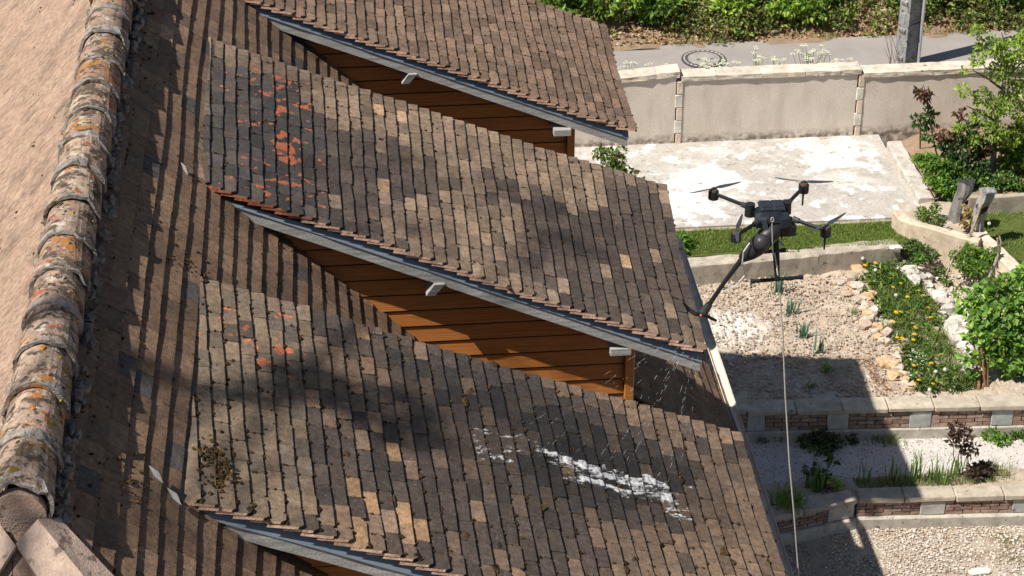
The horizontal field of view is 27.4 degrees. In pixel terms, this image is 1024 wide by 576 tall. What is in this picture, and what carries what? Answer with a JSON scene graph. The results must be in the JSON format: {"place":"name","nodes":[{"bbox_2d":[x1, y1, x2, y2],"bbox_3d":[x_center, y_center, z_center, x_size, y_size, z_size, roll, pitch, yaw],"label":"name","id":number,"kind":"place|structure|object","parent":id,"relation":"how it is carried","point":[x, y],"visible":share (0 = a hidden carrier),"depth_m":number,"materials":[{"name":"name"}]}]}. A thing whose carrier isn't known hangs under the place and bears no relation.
{"place":"outdoors","nodes":[
{"label":"outdoors","id":0,"kind":"place"},
{"bbox_2d":[0,0,793,575],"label":"house","id":1,"kind":"structure","parent":0,"point":[308,286],"depth_m":14.96,"materials":[{"name":"tile"}]},
{"bbox_2d":[476,428,691,519],"bbox_3d":[0.500,1.264,14.219,1.556,0.684,0.480,-3,30,-4],"label":"cleaning foam","id":2,"kind":"object","parent":1,"relation":"on","point":[583,465],"visible":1,"depth_m":14.27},
{"bbox_2d":[538,337,697,487],"bbox_3d":[0.593,0.829,14.020,1.236,1.339,0.228,-3,30,-4],"label":"water spray","id":3,"kind":"object","parent":1,"relation":"on","point":[643,416],"visible":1,"depth_m":13.99,"materials":[{"name":"white"}]},
{"bbox_2d":[575,134,916,228],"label":"concrete slab","id":4,"kind":"structure","parent":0,"point":[863,174],"depth_m":30.31,"materials":[{"name":"grey concrete"}]},
{"bbox_2d":[592,142,645,177],"bbox_3d":[1.491,-1.563,29.579,0.882,0.974,0.643,-3,30,-4],"label":"rose","id":5,"kind":"object","parent":4,"relation":"on","point":[613,162],"visible":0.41,"depth_m":29.48,"materials":[{"name":"green plant"}]},
{"bbox_2d":[675,219,891,230],"bbox_3d":[3.323,-0.858,29.050,4.830,0.043,0.060,-3,30,-4],"label":"slab edge","id":6,"kind":"object","parent":4,"relation":"attached to","point":[797,224],"depth_m":29.09,"materials":[{"name":"concrete"}]},
{"bbox_2d":[886,141,934,203],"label":"slab curb","id":7,"kind":"structure","parent":4,"relation":"on","point":[910,175],"depth_m":30.12,"materials":[{"name":"concrete"}]},
{"bbox_2d":[683,177,845,321],"bbox_3d":[1.606,-0.177,13.526,1.038,0.786,0.846,-3,30,-4],"label":"drone","id":8,"kind":"object","parent":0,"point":[773,221],"visible":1,"depth_m":13.36,"materials":[{"name":"plastic"}]},
{"bbox_2d":[774,252,798,575],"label":"supply hose","id":9,"kind":"object","parent":8,"relation":"hanging from","point":[786,413],"visible":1,"depth_m":13.96,"materials":[{"name":"rubber"}]},
{"bbox_2d":[577,0,1023,50],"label":"bank","id":10,"kind":"structure","parent":0,"point":[775,39],"depth_m":33.03,"materials":[{"name":"brown soil"}]},
{"bbox_2d":[541,0,621,19],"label":"bush","id":11,"kind":"object","parent":10,"relation":"on","point":[568,5],"visible":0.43,"depth_m":32.76,"materials":[{"name":"green plant"}]},
{"bbox_2d":[619,0,685,27],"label":"bush","id":12,"kind":"object","parent":10,"relation":"on","point":[643,8],"visible":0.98,"depth_m":32.80,"materials":[{"name":"green plant"}]},
{"bbox_2d":[697,0,757,17],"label":"bush","id":13,"kind":"object","parent":10,"relation":"on","point":[734,4],"visible":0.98,"depth_m":32.81,"materials":[{"name":"green plant"}]},
{"bbox_2d":[535,0,1023,42],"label":"undergrowth","id":14,"kind":"object","parent":10,"relation":"on","point":[738,19],"visible":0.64,"depth_m":33.00,"materials":[{"name":"green plant"}]},
{"bbox_2d":[760,0,832,24],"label":"bush","id":15,"kind":"object","parent":10,"relation":"on","point":[799,8],"visible":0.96,"depth_m":32.89,"materials":[{"name":"green plant"}]},
{"bbox_2d":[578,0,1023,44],"bbox_3d":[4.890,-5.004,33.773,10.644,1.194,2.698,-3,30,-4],"label":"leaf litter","id":16,"kind":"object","parent":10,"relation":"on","point":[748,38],"visible":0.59,"depth_m":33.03,"materials":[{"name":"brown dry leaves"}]},
{"bbox_2d":[630,17,986,46],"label":"verge grass","id":17,"kind":"structure","parent":10,"relation":"on","point":[708,37],"depth_m":32.93,"materials":[{"name":"green plant"}]},
{"bbox_2d":[816,0,850,11],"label":"bush","id":18,"kind":"object","parent":10,"relation":"on","point":[834,2],"visible":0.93,"depth_m":33.10,"materials":[{"name":"green plant"}]},
{"bbox_2d":[885,0,949,18],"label":"bush","id":19,"kind":"object","parent":10,"relation":"on","point":[928,2],"visible":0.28,"depth_m":33.23,"materials":[{"name":"green plant"}]},
{"bbox_2d":[983,0,1023,9],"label":"bush","id":20,"kind":"object","parent":10,"relation":"on","point":[1003,1],"visible":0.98,"depth_m":33.22,"materials":[{"name":"green plant"}]},
{"bbox_2d":[686,222,914,256],"bbox_3d":[3.215,-0.649,28.754,4.550,0.019,0.760,-3,30,-4],"label":"grass strip","id":21,"kind":"object","parent":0,"point":[716,253],"depth_m":28.72,"materials":[{"name":"grass"}]},
{"bbox_2d":[676,228,698,252],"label":"shrub","id":22,"kind":"object","parent":21,"relation":"on","point":[685,238],"visible":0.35,"depth_m":28.50,"materials":[{"name":"green plant"}]},
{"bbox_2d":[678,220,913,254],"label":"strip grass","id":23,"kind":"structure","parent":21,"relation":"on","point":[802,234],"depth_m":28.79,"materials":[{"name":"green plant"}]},
{"bbox_2d":[613,30,1023,77],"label":"road","id":24,"kind":"structure","parent":0,"point":[871,50],"depth_m":32.50,"materials":[{"name":"grey asphalt"}]},
{"bbox_2d":[618,60,652,68],"bbox_3d":[1.698,-3.093,31.075,0.904,0.538,0.330,-3,30,-4],"label":"cow parsley","id":25,"kind":"object","parent":24,"relation":"on","point":[631,62],"visible":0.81,"depth_m":31.00,"materials":[{"name":"white plant"}]},
{"bbox_2d":[681,50,725,67],"bbox_3d":[2.940,-3.517,32.237,0.690,0.020,0.690,-3,30,-4],"label":"manhole cover","id":26,"kind":"object","parent":24,"relation":"on","point":[693,58],"visible":0.88,"depth_m":32.24,"materials":[{"name":"metal"}]},
{"bbox_2d":[699,57,742,68],"bbox_3d":[3.094,-3.142,31.191,1.019,0.570,0.424,-3,30,-4],"label":"cow parsley","id":27,"kind":"object","parent":24,"relation":"on","point":[708,60],"visible":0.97,"depth_m":31.05,"materials":[{"name":"white plant"}]},
{"bbox_2d":[751,45,765,65],"bbox_3d":[3.645,-3.243,31.184,0.311,0.631,0.390,-20,36,-30],"label":"cow parsley","id":28,"kind":"object","parent":24,"relation":"on","point":[755,60],"visible":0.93,"depth_m":31.07,"materials":[{"name":"white plant"}]},
{"bbox_2d":[771,56,786,64],"bbox_3d":[3.944,-3.189,31.225,0.393,0.563,0.338,18,35,29],"label":"cow parsley","id":29,"kind":"object","parent":24,"relation":"on","point":[773,59],"visible":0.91,"depth_m":31.10,"materials":[{"name":"white plant"}]},
{"bbox_2d":[575,59,1023,146],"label":"garden wall","id":30,"kind":"structure","parent":24,"relation":"on","point":[733,103],"depth_m":31.07,"materials":[{"name":"concrete"}]},
{"bbox_2d":[790,44,837,63],"bbox_3d":[4.468,-3.280,31.203,0.718,0.674,0.405,2,30,4],"label":"cow parsley","id":31,"kind":"object","parent":24,"relation":"on","point":[807,59],"visible":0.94,"depth_m":31.13,"materials":[{"name":"white plant"}]},
{"bbox_2d":[817,53,852,62],"bbox_3d":[4.779,-3.210,31.278,0.488,0.505,0.361,-13,33,-21],"label":"cow parsley","id":32,"kind":"object","parent":24,"relation":"on","point":[818,61],"visible":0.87,"depth_m":31.17,"materials":[{"name":"white plant"}]},
{"bbox_2d":[884,37,899,63],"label":"dry twigs","id":33,"kind":"object","parent":24,"relation":"on","point":[890,59],"visible":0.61,"depth_m":31.56,"materials":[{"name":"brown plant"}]},
{"bbox_2d":[894,0,925,63],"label":"utility pole","id":34,"kind":"object","parent":24,"relation":"on","point":[910,29],"visible":0.75,"depth_m":31.66,"materials":[{"name":"concrete"}]},
{"bbox_2d":[697,255,1023,402],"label":"vegetable bed","id":35,"kind":"object","parent":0,"point":[998,384],"visible":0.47,"depth_m":26.92,"materials":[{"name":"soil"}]},
{"bbox_2d":[766,265,784,296],"bbox_3d":[3.501,-0.119,27.984,0.309,0.477,0.366,8,31,13],"label":"leek","id":36,"kind":"object","parent":35,"relation":"on","point":[776,290],"visible":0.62,"depth_m":28.02,"materials":[{"name":"green plant"}]},
{"bbox_2d":[688,239,899,285],"bbox_3d":[3.183,-0.248,28.433,4.231,0.424,0.264,-6,31,-9],"label":"bed border","id":37,"kind":"object","parent":35,"relation":"on","point":[708,270],"visible":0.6,"depth_m":28.41,"materials":[{"name":"concrete"}]},
{"bbox_2d":[889,245,902,249],"bbox_3d":[5.204,-0.547,28.490,0.178,0.038,0.064,-6,31,-9],"label":"flat stone","id":38,"kind":"object","parent":37,"relation":"on","point":[896,247],"visible":1,"depth_m":28.47,"materials":[{"name":"grey stone"}]},
{"bbox_2d":[786,295,805,317],"bbox_3d":[3.724,0.230,27.527,0.246,0.331,0.174,6,31,10],"label":"leek","id":39,"kind":"object","parent":35,"relation":"on","point":[789,307],"visible":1,"depth_m":27.55,"materials":[{"name":"green plant"}]},
{"bbox_2d":[796,319,814,338],"bbox_3d":[3.749,0.512,27.065,0.224,0.309,0.192,-10,32,-17],"label":"leek","id":40,"kind":"object","parent":35,"relation":"on","point":[803,330],"visible":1,"depth_m":27.05,"materials":[{"name":"green plant"}]},
{"bbox_2d":[805,379,823,393],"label":"grass tuft","id":41,"kind":"object","parent":35,"relation":"on","point":[808,386],"visible":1,"depth_m":26.06,"materials":[{"name":"green plant"}]},
{"bbox_2d":[813,328,825,353],"bbox_3d":[3.913,0.670,26.667,0.151,0.435,0.206,13,33,22],"label":"leek","id":42,"kind":"object","parent":35,"relation":"on","point":[820,349],"visible":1,"depth_m":26.70,"materials":[{"name":"green plant"}]},
{"bbox_2d":[818,357,835,373],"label":"grass tuft","id":43,"kind":"object","parent":35,"relation":"on","point":[825,367],"visible":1,"depth_m":26.38,"materials":[{"name":"green plant"}]},
{"bbox_2d":[846,304,857,316],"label":"grass tuft","id":44,"kind":"object","parent":35,"relation":"on","point":[855,311],"visible":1,"depth_m":27.59,"materials":[{"name":"green plant"}]},
{"bbox_2d":[856,353,900,395],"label":"chips","id":45,"kind":"object","parent":35,"relation":"on","point":[875,376],"visible":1,"depth_m":26.20,"materials":[{"name":"beige"}]},
{"bbox_2d":[836,264,921,390],"bbox_3d":[4.750,0.468,27.311,0.531,0.128,3.089,-4,30,-6],"label":"stone edging","id":46,"kind":"object","parent":35,"relation":"on","point":[868,320],"visible":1,"depth_m":27.22,"materials":[{"name":"beige stone"}]},
{"bbox_2d":[859,258,976,393],"bbox_3d":[5.215,0.452,27.318,1.004,0.305,3.309,-3,30,-4],"label":"weed bed","id":47,"kind":"object","parent":35,"relation":"on","point":[955,376],"visible":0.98,"depth_m":27.23,"materials":[{"name":"green plant"}]},
{"bbox_2d":[909,349,930,364],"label":"daisies","id":48,"kind":"object","parent":47,"relation":"on","point":[916,357],"visible":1,"depth_m":26.47,"materials":[{"name":"white plant"}]},
{"bbox_2d":[897,201,971,277],"bbox_3d":[5.924,-0.683,28.958,0.940,0.429,1.450,-3,30,-4],"label":"raised bed","id":49,"kind":"object","parent":35,"relation":"on","point":[907,209],"visible":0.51,"depth_m":29.06,"materials":[{"name":"soil"}]},
{"bbox_2d":[902,238,942,266],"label":"bedding plant","id":50,"kind":"object","parent":49,"relation":"on","point":[921,255],"visible":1,"depth_m":28.33,"materials":[{"name":"green plant"}]},
{"bbox_2d":[913,202,947,226],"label":"bedding plant","id":51,"kind":"object","parent":49,"relation":"on","point":[923,212],"visible":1,"depth_m":28.86,"materials":[{"name":"green plant"}]},
{"bbox_2d":[947,178,975,223],"bbox_3d":[6.174,-1.159,28.894,0.380,0.687,0.231,-3,30,-4],"label":"stump","id":52,"kind":"object","parent":49,"relation":"on","point":[965,187],"visible":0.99,"depth_m":28.82,"materials":[{"name":"grey wood"}]},
{"bbox_2d":[958,203,974,229],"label":"bedding plant","id":53,"kind":"object","parent":49,"relation":"on","point":[964,222],"visible":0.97,"depth_m":28.64,"materials":[{"name":"yellow plant"}]},
{"bbox_2d":[947,241,1000,277],"bbox_3d":[6.165,-0.315,28.090,0.694,0.626,0.664,-16,34,-25],"label":"bedding plant","id":54,"kind":"object","parent":49,"relation":"on","point":[978,255],"visible":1,"depth_m":27.97,"materials":[{"name":"green plant"}]},
{"bbox_2d":[969,187,995,233],"bbox_3d":[6.391,-1.053,28.531,0.285,0.648,0.227,-3,30,-4],"label":"stump","id":55,"kind":"object","parent":49,"relation":"on","point":[986,196],"visible":0.95,"depth_m":28.46,"materials":[{"name":"grey wood"}]},
{"bbox_2d":[896,255,984,381],"bbox_3d":[5.648,0.344,27.503,0.544,0.241,3.194,-5,31,-8],"label":"stone edging","id":56,"kind":"object","parent":35,"relation":"on","point":[955,324],"visible":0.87,"depth_m":27.54,"materials":[{"name":"white stone"}]},
{"bbox_2d":[934,266,952,286],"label":"bedding plant","id":57,"kind":"object","parent":35,"relation":"on","point":[944,280],"visible":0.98,"depth_m":28.27,"materials":[{"name":"green plant"}]},
{"bbox_2d":[891,210,1022,306],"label":"raised bed wall","id":58,"kind":"structure","parent":35,"relation":"on","point":[943,241],"depth_m":28.52,"materials":[{"name":"concrete"}]},
{"bbox_2d":[945,203,982,275],"bbox_3d":[6.030,-0.655,28.098,0.055,0.697,0.949,20,36,31],"label":"branch","id":59,"kind":"object","parent":58,"relation":"on","point":[972,229],"visible":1,"depth_m":28.24,"materials":[{"name":"brown wood"}]},
{"bbox_2d":[985,235,1001,285],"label":"branch","id":60,"kind":"object","parent":58,"relation":"on","point":[997,256],"visible":0.88,"depth_m":27.34,"materials":[{"name":"brown wood"}]},
{"bbox_2d":[936,275,1023,341],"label":"stone chips","id":61,"kind":"object","parent":35,"relation":"on","point":[973,280],"visible":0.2,"depth_m":28.21,"materials":[{"name":"beige stone"}]},
{"bbox_2d":[950,260,1023,390],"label":"rose","id":62,"kind":"object","parent":35,"relation":"on","point":[990,328],"visible":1,"depth_m":26.07,"materials":[{"name":"green plant"}]},
{"bbox_2d":[750,436,1023,485],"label":"grit path","id":63,"kind":"structure","parent":0,"point":[998,452],"depth_m":25.54,"materials":[{"name":"grey gravel"}]},
{"bbox_2d":[757,437,782,442],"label":"weed","id":64,"kind":"object","parent":63,"relation":"on","point":[765,441],"visible":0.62,"depth_m":25.78,"materials":[{"name":"green plant"}]},
{"bbox_2d":[794,427,859,455],"bbox_3d":[3.865,1.856,25.743,0.730,0.287,0.491,-21,36,-31],"label":"weed","id":65,"kind":"object","parent":63,"relation":"on","point":[831,439],"visible":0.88,"depth_m":25.69,"materials":[{"name":"green plant"}]},
{"bbox_2d":[865,434,888,445],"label":"grass tuft","id":66,"kind":"object","parent":63,"relation":"on","point":[876,440],"visible":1,"depth_m":25.77,"materials":[{"name":"green plant"}]},
{"bbox_2d":[734,393,1023,442],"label":"retaining wall","id":67,"kind":"structure","parent":63,"relation":"on","point":[915,417],"depth_m":25.75,"materials":[{"name":"concrete"}]},
{"bbox_2d":[878,432,907,447],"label":"grass tuft","id":68,"kind":"object","parent":63,"relation":"on","point":[888,440],"visible":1,"depth_m":25.77,"materials":[{"name":"green plant"}]},
{"bbox_2d":[981,424,1017,447],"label":"weed","id":69,"kind":"object","parent":63,"relation":"on","point":[997,438],"visible":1,"depth_m":25.79,"materials":[{"name":"green plant"}]},
{"bbox_2d":[1018,429,1023,440],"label":"weed","id":70,"kind":"object","parent":63,"relation":"on","point":[1020,435],"visible":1,"depth_m":25.85,"materials":[{"name":"green plant"}]},
{"bbox_2d":[763,468,1023,503],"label":"planting strip","id":71,"kind":"object","parent":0,"point":[851,486],"visible":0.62,"depth_m":25.02,"materials":[{"name":"soil"}]},
{"bbox_2d":[764,481,814,514],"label":"daylily","id":72,"kind":"object","parent":71,"relation":"on","point":[786,497],"visible":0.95,"depth_m":24.55,"materials":[{"name":"green plant"}]},
{"bbox_2d":[804,454,829,493],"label":"iris","id":73,"kind":"object","parent":71,"relation":"on","point":[815,478],"visible":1,"depth_m":24.84,"materials":[{"name":"green plant"}]},
{"bbox_2d":[800,440,840,492],"bbox_3d":[3.637,2.177,24.893,0.475,0.713,0.389,-3,30,-4],"label":"weed","id":74,"kind":"object","parent":71,"relation":"on","point":[829,459],"visible":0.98,"depth_m":24.85,"materials":[{"name":"green plant"}]},
{"bbox_2d":[826,475,845,491],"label":"weed","id":75,"kind":"object","parent":71,"relation":"on","point":[836,481],"visible":1,"depth_m":24.86,"materials":[{"name":"green plant"}]},
{"bbox_2d":[859,459,873,483],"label":"iris","id":76,"kind":"object","parent":71,"relation":"on","point":[869,475],"visible":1,"depth_m":24.99,"materials":[{"name":"green plant"}]},
{"bbox_2d":[883,454,904,485],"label":"iris","id":77,"kind":"object","parent":71,"relation":"on","point":[896,474],"visible":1,"depth_m":24.99,"materials":[{"name":"green plant"}]},
{"bbox_2d":[905,449,931,483],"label":"iris","id":78,"kind":"object","parent":71,"relation":"on","point":[917,470],"visible":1,"depth_m":25.00,"materials":[{"name":"green plant"}]},
{"bbox_2d":[853,469,998,487],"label":"strip weeds","id":79,"kind":"object","parent":71,"relation":"on","point":[886,482],"visible":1,"depth_m":25.02,"materials":[{"name":"green plant"}]},
{"bbox_2d":[927,454,949,484],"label":"iris","id":80,"kind":"object","parent":71,"relation":"on","point":[931,474],"visible":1,"depth_m":24.99,"materials":[{"name":"green plant"}]},
{"bbox_2d":[945,448,970,478],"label":"iris","id":81,"kind":"object","parent":71,"relation":"on","point":[955,468],"visible":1,"depth_m":25.09,"materials":[{"name":"green plant"}]},
{"bbox_2d":[943,420,981,476],"bbox_3d":[5.341,1.927,24.927,0.514,0.833,0.291,-3,30,-4],"label":"rose","id":82,"kind":"object","parent":71,"relation":"on","point":[953,434],"visible":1,"depth_m":24.82,"materials":[{"name":"brown plant"}]},
{"bbox_2d":[963,459,998,481],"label":"shrub","id":83,"kind":"object","parent":71,"relation":"on","point":[980,468],"visible":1,"depth_m":25.06,"materials":[{"name":"brown plant"}]},
{"bbox_2d":[989,455,1020,479],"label":"grass tuft","id":84,"kind":"object","parent":71,"relation":"on","point":[996,467],"visible":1,"depth_m":25.16,"materials":[{"name":"green plant"}]},
{"bbox_2d":[784,525,1023,575],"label":"gravel yard","id":85,"kind":"structure","parent":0,"point":[819,551],"depth_m":24.48,"materials":[{"name":"beige gravel"}]},
{"bbox_2d":[791,540,967,575],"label":"yard moss","id":86,"kind":"object","parent":85,"relation":"on","point":[833,560],"visible":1,"depth_m":24.39,"materials":[{"name":"green plant"}]},
{"bbox_2d":[968,567,990,575],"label":"flat stone","id":87,"kind":"object","parent":85,"relation":"on","point":[979,571],"visible":1,"depth_m":24.13,"materials":[{"name":"grey stone"}]},
{"bbox_2d":[902,125,1023,201],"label":"shrub bed","id":88,"kind":"object","parent":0,"point":[911,144],"visible":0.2,"depth_m":31.06,"materials":[{"name":"brown soil"}]},
{"bbox_2d":[919,118,920,148],"bbox_3d":[6.002,-2.262,30.905,0.024,0.801,0.428,10,32,17],"label":"iron rod","id":89,"kind":"object","parent":88,"relation":"on","point":[919,138],"visible":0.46,"depth_m":30.99,"materials":[{"name":"brown metal"}]},
{"bbox_2d":[909,150,962,196],"bbox_3d":[6.059,-1.665,29.774,0.774,0.676,0.918,19,35,29],"label":"shrub","id":90,"kind":"object","parent":88,"relation":"on","point":[929,164],"visible":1,"depth_m":29.53,"materials":[{"name":"green plant"}]},
{"bbox_2d":[909,84,998,179],"bbox_3d":[6.278,-2.098,29.802,1.328,1.525,0.724,3,30,5],"label":"rose","id":91,"kind":"object","parent":88,"relation":"on","point":[951,143],"visible":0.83,"depth_m":29.81,"materials":[{"name":"green plant"}]},
{"bbox_2d":[941,164,1023,201],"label":"shrub","id":92,"kind":"object","parent":88,"relation":"on","point":[989,182],"visible":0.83,"depth_m":29.73,"materials":[{"name":"green plant"}]},
{"bbox_2d":[951,24,1023,170],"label":"tree","id":93,"kind":"object","parent":88,"relation":"on","point":[1005,66],"visible":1,"depth_m":29.52,"materials":[{"name":"green plant"}]},
{"bbox_2d":[995,121,1023,177],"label":"shrub","id":94,"kind":"object","parent":88,"relation":"on","point":[1013,160],"visible":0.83,"depth_m":30.10,"materials":[{"name":"green plant"}]},
{"bbox_2d":[984,210,1023,263],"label":"lawn","id":95,"kind":"structure","parent":0,"point":[1016,223],"depth_m":29.17,"materials":[{"name":"green plant"}]},
{"bbox_2d":[966,193,1023,213],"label":"bed curb","id":96,"kind":"structure","parent":95,"relation":"on","point":[1011,202],"depth_m":29.54,"materials":[{"name":"concrete"}]},
{"label":"ground","id":97,"kind":"structure","parent":0,"visible":0},
{"bbox_2d":[771,484,1023,546],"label":"retaining wall","id":98,"kind":"structure","parent":97,"relation":"on","point":[895,508],"depth_m":24.80,"materials":[{"name":"brick"}]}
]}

